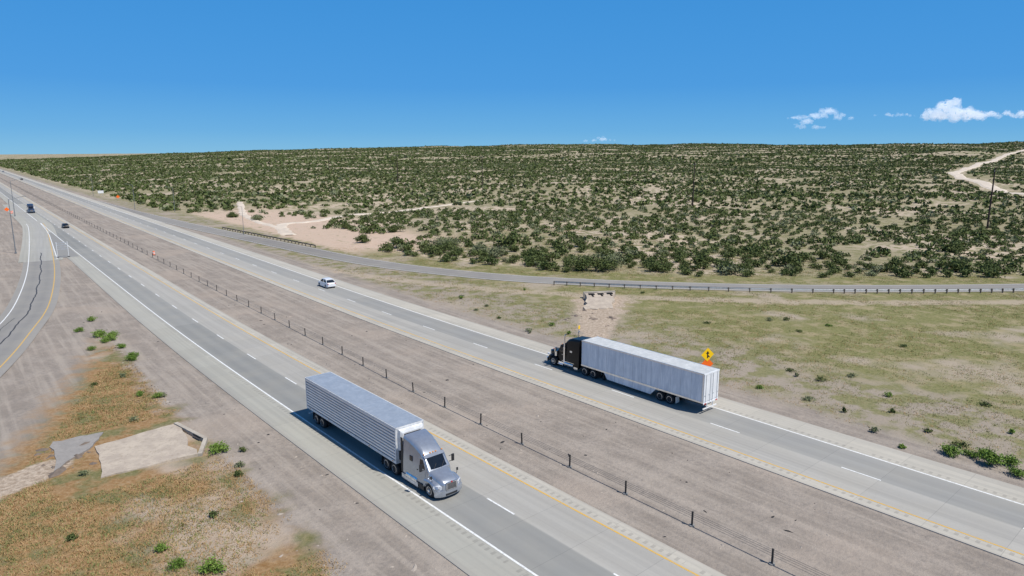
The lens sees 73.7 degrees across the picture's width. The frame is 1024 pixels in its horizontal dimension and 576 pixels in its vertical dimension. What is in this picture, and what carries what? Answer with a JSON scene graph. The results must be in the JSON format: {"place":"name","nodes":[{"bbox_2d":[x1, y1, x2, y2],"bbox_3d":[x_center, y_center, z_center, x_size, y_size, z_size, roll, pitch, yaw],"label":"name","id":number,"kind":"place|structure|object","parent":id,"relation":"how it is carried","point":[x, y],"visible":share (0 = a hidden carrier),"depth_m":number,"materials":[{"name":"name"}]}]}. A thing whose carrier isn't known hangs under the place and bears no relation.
{"place":"outdoors","nodes":[
{"label":"outdoors","id":0,"kind":"place"},
{"bbox_2d":[3,204,62,262],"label":"ramp pavement","id":1,"kind":"structure","parent":0,"point":[37,233],"depth_m":211.03,"materials":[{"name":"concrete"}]},
{"bbox_2d":[26,204,34,212],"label":"semi truck","id":2,"kind":"object","parent":1,"relation":"on","point":[30,208],"visible":1,"depth_m":289.89,"materials":[{"name":"blue paint"}]},
{"bbox_2d":[49,232,77,257],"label":"gore pavement","id":3,"kind":"structure","parent":0,"point":[62,252],"depth_m":180.38,"materials":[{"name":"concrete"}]},
{"bbox_2d":[236,202,281,227],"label":"dirt track","id":4,"kind":"structure","parent":0,"point":[242,210],"depth_m":278.67,"materials":[{"name":"beige soil"}]},
{"bbox_2d":[275,200,482,235],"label":"dirt track","id":5,"kind":"structure","parent":0,"point":[283,230],"depth_m":252.43,"materials":[{"name":"beige soil"}]},
{"bbox_2d":[0,142,1023,575],"bbox_3d":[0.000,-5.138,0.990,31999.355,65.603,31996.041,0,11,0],"label":"ground","id":6,"kind":"structure","parent":0,"point":[46,378],"depth_m":75.40,"materials":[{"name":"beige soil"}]},
{"bbox_2d":[8,196,25,252],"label":"street lamp","id":7,"kind":"object","parent":6,"relation":"on","point":[11,223],"visible":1,"depth_m":172.25,"materials":[{"name":"metal"}]},
{"bbox_2d":[0,260,60,376],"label":"exit ramp","id":8,"kind":"structure","parent":6,"relation":"on","point":[11,343],"depth_m":111.92,"materials":[{"name":"grey asphalt"}]},
{"bbox_2d":[0,224,29,323],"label":"white ramp line","id":9,"kind":"object","parent":8,"relation":"on","point":[24,280],"visible":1,"depth_m":134.89,"materials":[{"name":"paint"}]},
{"bbox_2d":[0,253,41,343],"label":"tar seams","id":10,"kind":"object","parent":8,"relation":"on","point":[30,304],"visible":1,"depth_m":111.14,"materials":[{"name":"black asphalt"}]},
{"bbox_2d":[0,226,54,366],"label":"yellow ramp line","id":11,"kind":"object","parent":8,"relation":"on","point":[45,310],"visible":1,"depth_m":111.17,"materials":[{"name":"paint"}]},
{"bbox_2d":[34,442,96,477],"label":"broken rocks","id":12,"kind":"object","parent":6,"relation":"on","point":[59,471],"visible":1,"depth_m":56.21,"materials":[{"name":"stone"}]},
{"bbox_2d":[64,533,78,541],"bbox_3d":[-29.038,16.425,45.051,0.783,0.522,0.707,-4,12,-18],"label":"dry shrub","id":13,"kind":"object","parent":6,"relation":"on","point":[72,537],"visible":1,"depth_m":45.00,"materials":[{"name":"green plant"}]},
{"bbox_2d":[90,329,107,337],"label":"roadside bush","id":14,"kind":"object","parent":6,"relation":"on","point":[98,333],"visible":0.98,"depth_m":94.67,"materials":[{"name":"green plant"}]},
{"bbox_2d":[99,333,116,340],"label":"roadside bush","id":15,"kind":"object","parent":6,"relation":"on","point":[108,336],"visible":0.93,"depth_m":92.96,"materials":[{"name":"green plant"}]},
{"bbox_2d":[50,422,207,477],"bbox_3d":[-33.030,13.817,59.107,11.733,0.670,10.381,-7,13,-32],"label":"culvert","id":16,"kind":"object","parent":6,"relation":"on","point":[158,446],"visible":0.94,"depth_m":58.52,"materials":[{"name":"concrete"}]},
{"bbox_2d":[154,541,169,552],"bbox_3d":[-22.480,16.616,43.720,1.039,0.558,0.888,7,13,32],"label":"roadside bush","id":17,"kind":"object","parent":6,"relation":"on","point":[160,547],"visible":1,"depth_m":43.63,"materials":[{"name":"green plant"}]},
{"bbox_2d":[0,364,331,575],"bbox_3d":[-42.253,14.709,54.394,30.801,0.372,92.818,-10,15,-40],"label":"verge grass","id":18,"kind":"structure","parent":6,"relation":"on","point":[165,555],"depth_m":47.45,"materials":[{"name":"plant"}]},
{"bbox_2d":[0,344,346,575],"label":"dry grass","id":19,"kind":"structure","parent":6,"relation":"on","point":[136,490],"depth_m":48.09,"materials":[{"name":"beige plant"}]},
{"bbox_2d":[164,556,186,571],"bbox_3d":[-20.530,16.925,41.954,1.179,0.706,1.438,3,12,14],"label":"roadside bush","id":20,"kind":"object","parent":6,"relation":"on","point":[177,563],"visible":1,"depth_m":41.90,"materials":[{"name":"green plant"}]},
{"bbox_2d":[196,555,227,575],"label":"roadside bush","id":21,"kind":"object","parent":6,"relation":"on","point":[215,565],"visible":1,"depth_m":41.42,"materials":[{"name":"green plant"}]},
{"bbox_2d":[205,440,230,454],"bbox_3d":[-25.024,13.516,58.200,2.060,1.060,1.925,-8,14,-34],"label":"roadside bush","id":22,"kind":"object","parent":6,"relation":"on","point":[217,447],"visible":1,"depth_m":58.00,"materials":[{"name":"green plant"}]},
{"bbox_2d":[85,337,435,571],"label":"loose stones","id":23,"kind":"object","parent":6,"relation":"on","point":[414,568],"visible":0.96,"depth_m":48.15,"materials":[{"name":"beige stone"}]},
{"bbox_2d":[222,227,315,247],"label":"guardrail","id":24,"kind":"object","parent":6,"relation":"on","point":[270,237],"visible":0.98,"depth_m":202.83,"materials":[{"name":"metal"}]},
{"bbox_2d":[353,234,370,242],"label":"mesquite bush","id":25,"kind":"object","parent":6,"relation":"on","point":[362,238],"visible":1,"depth_m":193.15,"materials":[{"name":"green plant"}]},
{"bbox_2d":[0,182,725,575],"bbox_3d":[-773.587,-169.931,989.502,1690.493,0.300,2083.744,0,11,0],"label":"roadway","id":26,"kind":"structure","parent":6,"relation":"on","point":[538,532],"depth_m":54.29,"materials":[{"name":"grey asphalt"}]},
{"bbox_2d":[69,246,537,575],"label":"white edge line","id":27,"kind":"object","parent":26,"relation":"on","point":[509,557],"visible":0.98,"depth_m":56.48,"materials":[{"name":"paint"}]},
{"bbox_2d":[15,197,618,575],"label":"lane dashes","id":28,"kind":"object","parent":26,"relation":"on","point":[295,383],"visible":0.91,"depth_m":62.92,"materials":[{"name":"white paint"}]},
{"bbox_2d":[10,189,698,575],"bbox_3d":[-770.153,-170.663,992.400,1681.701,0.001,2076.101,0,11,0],"label":"yellow edge line","id":29,"kind":"object","parent":26,"relation":"on","point":[454,445],"visible":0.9,"depth_m":53.53,"materials":[{"name":"paint"}]},
{"bbox_2d":[305,372,461,497],"bbox_3d":[-11.558,11.916,58.014,3.120,4.116,21.796,-10,15,-40],"label":"semi truck","id":30,"kind":"object","parent":26,"relation":"on","point":[402,441],"visible":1,"depth_m":54.95,"materials":[{"name":"silver metal"}]},
{"bbox_2d":[385,223,405,232],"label":"mesquite bush","id":31,"kind":"object","parent":6,"relation":"on","point":[395,227],"visible":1,"depth_m":218.77,"materials":[{"name":"green plant"}]},
{"bbox_2d":[390,237,410,247],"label":"creosote bush","id":32,"kind":"object","parent":6,"relation":"on","point":[399,241],"visible":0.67,"depth_m":182.78,"materials":[{"name":"green plant"}]},
{"bbox_2d":[400,242,413,251],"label":"creosote bush","id":33,"kind":"object","parent":6,"relation":"on","point":[406,246],"visible":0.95,"depth_m":176.23,"materials":[{"name":"green plant"}]},
{"bbox_2d":[0,178,829,575],"bbox_3d":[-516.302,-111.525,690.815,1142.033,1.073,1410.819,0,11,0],"label":"cable barrier","id":34,"kind":"object","parent":6,"relation":"on","point":[692,524],"visible":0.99,"depth_m":59.86,"materials":[{"name":"metal"}]},
{"bbox_2d":[422,245,440,253],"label":"creosote bush","id":35,"kind":"object","parent":6,"relation":"on","point":[431,250],"visible":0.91,"depth_m":171.82,"materials":[{"name":"green plant"}]},
{"bbox_2d":[427,241,458,252],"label":"mesquite bush","id":36,"kind":"object","parent":6,"relation":"on","point":[450,245],"visible":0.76,"depth_m":173.65,"materials":[{"name":"green plant"}]},
{"bbox_2d":[421,233,465,248],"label":"mesquite bush","id":37,"kind":"object","parent":6,"relation":"on","point":[438,240],"visible":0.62,"depth_m":179.58,"materials":[{"name":"green plant"}]},
{"bbox_2d":[438,254,454,261],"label":"creosote bush","id":38,"kind":"object","parent":6,"relation":"on","point":[446,257],"visible":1,"depth_m":159.72,"materials":[{"name":"green plant"}]},
{"bbox_2d":[464,243,487,253],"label":"mesquite bush","id":39,"kind":"object","parent":6,"relation":"on","point":[479,247],"visible":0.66,"depth_m":171.24,"materials":[{"name":"green plant"}]},
{"bbox_2d":[474,249,487,257],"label":"creosote bush","id":40,"kind":"object","parent":6,"relation":"on","point":[481,253],"visible":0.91,"depth_m":163.97,"materials":[{"name":"green plant"}]},
{"bbox_2d":[481,256,500,265],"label":"creosote bush","id":41,"kind":"object","parent":6,"relation":"on","point":[490,260],"visible":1,"depth_m":155.44,"materials":[{"name":"green plant"}]},
{"bbox_2d":[483,245,507,257],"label":"mesquite bush","id":42,"kind":"object","parent":6,"relation":"on","point":[497,251],"visible":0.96,"depth_m":164.94,"materials":[{"name":"green plant"}]},
{"bbox_2d":[0,141,1023,175],"bbox_3d":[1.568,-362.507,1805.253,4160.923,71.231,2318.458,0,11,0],"label":"scrub","id":43,"kind":"object","parent":6,"relation":"on","point":[224,159],"visible":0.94,"depth_m":1299.28,"materials":[{"name":"green plant"}]},
{"bbox_2d":[495,233,528,246],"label":"creosote bush","id":44,"kind":"object","parent":6,"relation":"on","point":[508,239],"visible":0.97,"depth_m":185.70,"materials":[{"name":"green plant"}]},
{"bbox_2d":[0,169,1023,564],"bbox_3d":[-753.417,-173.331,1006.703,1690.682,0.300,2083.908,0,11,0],"label":"roadway","id":45,"kind":"structure","parent":6,"relation":"on","point":[990,519],"depth_m":63.86,"materials":[{"name":"grey asphalt"}]},
{"bbox_2d":[318,277,335,287],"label":"car","id":46,"kind":"object","parent":45,"relation":"on","point":[327,282],"visible":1,"depth_m":128.82,"materials":[{"name":"white paint"}]},
{"bbox_2d":[17,179,1023,554],"bbox_3d":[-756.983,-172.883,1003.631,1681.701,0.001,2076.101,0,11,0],"label":"yellow edge line","id":47,"kind":"object","parent":45,"relation":"on","point":[647,419],"visible":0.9,"depth_m":61.15,"materials":[{"name":"paint"}]},
{"bbox_2d":[27,179,1023,504],"bbox_3d":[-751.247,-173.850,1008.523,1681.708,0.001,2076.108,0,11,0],"label":"white edge line","id":48,"kind":"object","parent":45,"relation":"on","point":[707,405],"visible":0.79,"depth_m":63.73,"materials":[{"name":"paint"}]},
{"bbox_2d":[133,220,1023,528],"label":"lane dashes","id":49,"kind":"object","parent":45,"relation":"on","point":[631,396],"visible":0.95,"depth_m":63.73,"materials":[{"name":"white paint"}]},
{"bbox_2d":[546,331,719,409],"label":"semi truck","id":50,"kind":"object","parent":45,"relation":"on","point":[675,379],"visible":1,"depth_m":71.85,"materials":[{"name":"black paint"}]},
{"bbox_2d":[34,159,1023,215],"bbox_3d":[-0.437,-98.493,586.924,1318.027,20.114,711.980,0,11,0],"label":"distant scrub","id":51,"kind":"object","parent":6,"relation":"on","point":[530,168],"visible":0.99,"depth_m":475.41,"materials":[{"name":"green plant"}]},
{"bbox_2d":[519,254,542,265],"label":"mesquite bush","id":52,"kind":"object","parent":6,"relation":"on","point":[534,258],"visible":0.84,"depth_m":154.82,"materials":[{"name":"green plant"}]},
{"bbox_2d":[523,249,549,255],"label":"mesquite bush","id":53,"kind":"object","parent":6,"relation":"on","point":[532,252],"visible":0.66,"depth_m":164.29,"materials":[{"name":"green plant"}]},
{"bbox_2d":[537,260,555,270],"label":"creosote bush","id":54,"kind":"object","parent":6,"relation":"on","point":[545,265],"visible":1,"depth_m":148.80,"materials":[{"name":"green plant"}]},
{"bbox_2d":[539,252,559,260],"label":"creosote bush","id":55,"kind":"object","parent":6,"relation":"on","point":[551,255],"visible":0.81,"depth_m":160.59,"materials":[{"name":"green plant"}]},
{"bbox_2d":[555,245,570,255],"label":"creosote bush","id":56,"kind":"object","parent":6,"relation":"on","point":[561,251],"visible":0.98,"depth_m":170.66,"materials":[{"name":"green plant"}]},
{"bbox_2d":[559,254,597,271],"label":"mesquite bush","id":57,"kind":"object","parent":6,"relation":"on","point":[582,263],"visible":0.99,"depth_m":147.31,"materials":[{"name":"green plant"}]},
{"bbox_2d":[572,238,586,245],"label":"creosote bush","id":58,"kind":"object","parent":6,"relation":"on","point":[581,241],"visible":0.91,"depth_m":183.93,"materials":[{"name":"green plant"}]},
{"bbox_2d":[557,309,616,326],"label":"broken rocks","id":59,"kind":"object","parent":6,"relation":"on","point":[591,318],"visible":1,"depth_m":105.48,"materials":[{"name":"stone"}]},
{"bbox_2d":[583,291,614,309],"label":"culvert","id":60,"kind":"object","parent":6,"relation":"on","point":[596,300],"visible":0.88,"depth_m":116.28,"materials":[{"name":"concrete"}]},
{"bbox_2d":[585,254,621,272],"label":"mesquite bush","id":61,"kind":"object","parent":6,"relation":"on","point":[605,264],"visible":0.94,"depth_m":146.65,"materials":[{"name":"green plant"}]},
{"bbox_2d":[187,203,1023,275],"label":"scrub bushes","id":62,"kind":"object","parent":6,"relation":"on","point":[980,236],"visible":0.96,"depth_m":228.77,"materials":[{"name":"green plant"}]},
{"bbox_2d":[594,251,632,269],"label":"mesquite bush","id":63,"kind":"object","parent":6,"relation":"on","point":[613,257],"visible":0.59,"depth_m":149.69,"materials":[{"name":"green plant"}]},
{"bbox_2d":[625,246,640,255],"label":"creosote bush","id":64,"kind":"object","parent":6,"relation":"on","point":[634,253],"visible":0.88,"depth_m":170.81,"materials":[{"name":"green plant"}]},
{"bbox_2d":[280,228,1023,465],"bbox_3d":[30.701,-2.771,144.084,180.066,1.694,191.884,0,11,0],"label":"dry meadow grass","id":65,"kind":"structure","parent":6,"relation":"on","point":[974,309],"depth_m":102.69,"materials":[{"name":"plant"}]},
{"bbox_2d":[643,260,674,273],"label":"mesquite bush","id":66,"kind":"object","parent":6,"relation":"on","point":[652,266],"visible":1,"depth_m":146.85,"materials":[{"name":"green plant"}]},
{"bbox_2d":[681,267,695,274],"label":"creosote bush","id":67,"kind":"object","parent":6,"relation":"on","point":[686,271],"visible":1,"depth_m":143.09,"materials":[{"name":"green plant"}]},
{"bbox_2d":[690,252,709,265],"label":"creosote bush","id":68,"kind":"object","parent":6,"relation":"on","point":[699,259],"visible":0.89,"depth_m":154.10,"materials":[{"name":"green plant"}]},
{"bbox_2d":[702,347,713,366],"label":"road sign","id":69,"kind":"object","parent":6,"relation":"on","point":[707,354],"visible":0.8,"depth_m":75.71,"materials":[{"name":"metal"}]},
{"bbox_2d":[718,251,735,258],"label":"creosote bush","id":70,"kind":"object","parent":6,"relation":"on","point":[729,254],"visible":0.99,"depth_m":165.02,"materials":[{"name":"green plant"}]},
{"bbox_2d":[718,260,739,271],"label":"creosote bush","id":71,"kind":"object","parent":6,"relation":"on","point":[725,264],"visible":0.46,"depth_m":145.59,"materials":[{"name":"green plant"}]},
{"bbox_2d":[719,264,743,274],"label":"creosote bush","id":72,"kind":"object","parent":6,"relation":"on","point":[727,269],"visible":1,"depth_m":142.87,"materials":[{"name":"green plant"}]},
{"bbox_2d":[739,269,755,276],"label":"creosote bush","id":73,"kind":"object","parent":6,"relation":"on","point":[748,273],"visible":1,"depth_m":141.01,"materials":[{"name":"green plant"}]},
{"bbox_2d":[745,244,766,254],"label":"creosote bush","id":74,"kind":"object","parent":6,"relation":"on","point":[757,249],"visible":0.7,"depth_m":171.32,"materials":[{"name":"green plant"}]},
{"bbox_2d":[750,258,766,267],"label":"creosote bush","id":75,"kind":"object","parent":6,"relation":"on","point":[756,263],"visible":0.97,"depth_m":153.94,"materials":[{"name":"green plant"}]},
{"bbox_2d":[774,253,802,265],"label":"creosote bush","id":76,"kind":"object","parent":6,"relation":"on","point":[787,258],"visible":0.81,"depth_m":154.83,"materials":[{"name":"green plant"}]},
{"bbox_2d":[554,281,1023,293],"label":"guardrail","id":77,"kind":"object","parent":6,"relation":"on","point":[854,290],"visible":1,"depth_m":124.74,"materials":[{"name":"metal"}]},
{"bbox_2d":[794,252,810,260],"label":"creosote bush","id":78,"kind":"object","parent":6,"relation":"on","point":[803,256],"visible":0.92,"depth_m":161.23,"materials":[{"name":"green plant"}]},
{"bbox_2d":[816,248,830,258],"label":"creosote bush","id":79,"kind":"object","parent":6,"relation":"on","point":[821,253],"visible":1,"depth_m":164.93,"materials":[{"name":"green plant"}]},
{"bbox_2d":[817,272,832,277],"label":"creosote bush","id":80,"kind":"object","parent":6,"relation":"on","point":[824,274],"visible":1,"depth_m":139.95,"materials":[{"name":"green plant"}]},
{"bbox_2d":[828,251,848,259],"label":"creosote bush","id":81,"kind":"object","parent":6,"relation":"on","point":[834,255],"visible":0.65,"depth_m":163.63,"materials":[{"name":"green plant"}]},
{"bbox_2d":[871,264,888,271],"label":"creosote bush","id":82,"kind":"object","parent":6,"relation":"on","point":[878,268],"visible":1,"depth_m":146.87,"materials":[{"name":"green plant"}]},
{"bbox_2d":[884,258,901,266],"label":"creosote bush","id":83,"kind":"object","parent":6,"relation":"on","point":[897,263],"visible":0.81,"depth_m":153.04,"materials":[{"name":"green plant"}]},
{"bbox_2d":[889,267,908,275],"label":"creosote bush","id":84,"kind":"object","parent":6,"relation":"on","point":[895,270],"visible":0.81,"depth_m":141.26,"materials":[{"name":"green plant"}]},
{"bbox_2d":[924,267,939,274],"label":"creosote bush","id":85,"kind":"object","parent":6,"relation":"on","point":[931,270],"visible":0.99,"depth_m":143.32,"materials":[{"name":"green plant"}]},
{"bbox_2d":[939,268,956,276],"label":"creosote bush","id":86,"kind":"object","parent":6,"relation":"on","point":[946,272],"visible":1,"depth_m":140.39,"materials":[{"name":"green plant"}]},
{"bbox_2d":[934,257,966,270],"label":"creosote bush","id":87,"kind":"object","parent":6,"relation":"on","point":[952,264],"visible":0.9,"depth_m":146.40,"materials":[{"name":"green plant"}]},
{"bbox_2d":[935,242,965,251],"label":"mesquite bush","id":88,"kind":"object","parent":6,"relation":"on","point":[955,245],"visible":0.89,"depth_m":177.42,"materials":[{"name":"green plant"}]},
{"bbox_2d":[938,442,963,457],"bbox_3d":[37.140,13.668,57.703,1.573,1.015,2.085,-2,11,-10],"label":"roadside bush","id":89,"kind":"object","parent":6,"relation":"on","point":[949,449],"visible":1,"depth_m":57.42,"materials":[{"name":"green plant"}]},
{"bbox_2d":[956,266,972,276],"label":"creosote bush","id":90,"kind":"object","parent":6,"relation":"on","point":[965,271],"visible":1,"depth_m":140.52,"materials":[{"name":"green plant"}]},
{"bbox_2d":[954,261,976,271],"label":"creosote bush","id":91,"kind":"object","parent":6,"relation":"on","point":[963,264],"visible":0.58,"depth_m":145.60,"materials":[{"name":"green plant"}]},
{"bbox_2d":[961,448,981,457],"bbox_3d":[38.586,13.885,57.297,1.131,0.704,1.756,-5,12,-24],"label":"roadside bush","id":92,"kind":"object","parent":6,"relation":"on","point":[972,454],"visible":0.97,"depth_m":57.20,"materials":[{"name":"green plant"}]},
{"bbox_2d":[976,266,1005,277],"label":"creosote bush","id":93,"kind":"object","parent":6,"relation":"on","point":[991,272],"visible":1,"depth_m":139.75,"materials":[{"name":"green plant"}]},
{"bbox_2d":[986,168,995,228],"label":"utility pole","id":94,"kind":"object","parent":6,"relation":"on","point":[991,199],"visible":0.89,"depth_m":236.49,"materials":[{"name":"brown wood"}]},
{"bbox_2d":[978,449,1004,465],"bbox_3d":[39.206,13.819,55.690,2.262,1.455,1.878,-10,15,-42],"label":"roadside bush","id":95,"kind":"object","parent":6,"relation":"on","point":[989,456],"visible":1,"depth_m":55.49,"materials":[{"name":"green plant"}]},
{"bbox_2d":[974,260,1012,271],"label":"mesquite bush","id":96,"kind":"object","parent":6,"relation":"on","point":[994,265],"visible":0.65,"depth_m":145.29,"materials":[{"name":"green plant"}]},
{"bbox_2d":[998,265,1016,273],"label":"creosote bush","id":97,"kind":"object","parent":6,"relation":"on","point":[1008,269],"visible":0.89,"depth_m":143.83,"materials":[{"name":"green plant"}]},
{"bbox_2d":[997,453,1022,467],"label":"roadside bush","id":98,"kind":"object","parent":6,"relation":"on","point":[1011,460],"visible":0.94,"depth_m":55.64,"materials":[{"name":"green plant"}]},
{"bbox_2d":[1005,465,1023,478],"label":"roadside bush","id":99,"kind":"object","parent":6,"relation":"on","point":[1017,472],"visible":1,"depth_m":53.86,"materials":[{"name":"green plant"}]},
{"bbox_2d":[0,0,1023,153],"label":"sky","id":100,"kind":"structure","parent":0,"point":[77,76],"materials":[{"name":"blue"}]},
{"bbox_2d":[228,292,814,536],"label":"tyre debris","id":101,"kind":"object","parent":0,"point":[569,454],"visible":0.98,"depth_m":58.82,"materials":[{"name":"rubber"}]},
{"bbox_2d":[229,304,828,548],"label":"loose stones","id":102,"kind":"object","parent":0,"point":[537,416],"visible":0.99,"depth_m":62.03,"materials":[{"name":"beige stone"}]},
{"bbox_2d":[99,201,1023,291],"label":"frontage road","id":103,"kind":"structure","parent":0,"point":[362,260],"depth_m":138.73,"materials":[{"name":"grey asphalt"}]},
{"bbox_2d":[85,201,950,291],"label":"frontage edge line","id":104,"kind":"object","parent":103,"relation":"on","point":[575,284],"visible":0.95,"depth_m":132.36,"materials":[{"name":"white paint"}]},
{"bbox_2d":[104,202,996,284],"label":"frontage edge line","id":105,"kind":"object","parent":103,"relation":"on","point":[517,275],"visible":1,"depth_m":144.45,"materials":[{"name":"white paint"}]},
{"bbox_2d":[948,149,1023,194],"bbox_3d":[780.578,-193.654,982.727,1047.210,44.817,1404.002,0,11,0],"label":"dirt road","id":106,"kind":"structure","parent":0,"point":[981,183],"depth_m":522.87,"materials":[{"name":"beige soil"}]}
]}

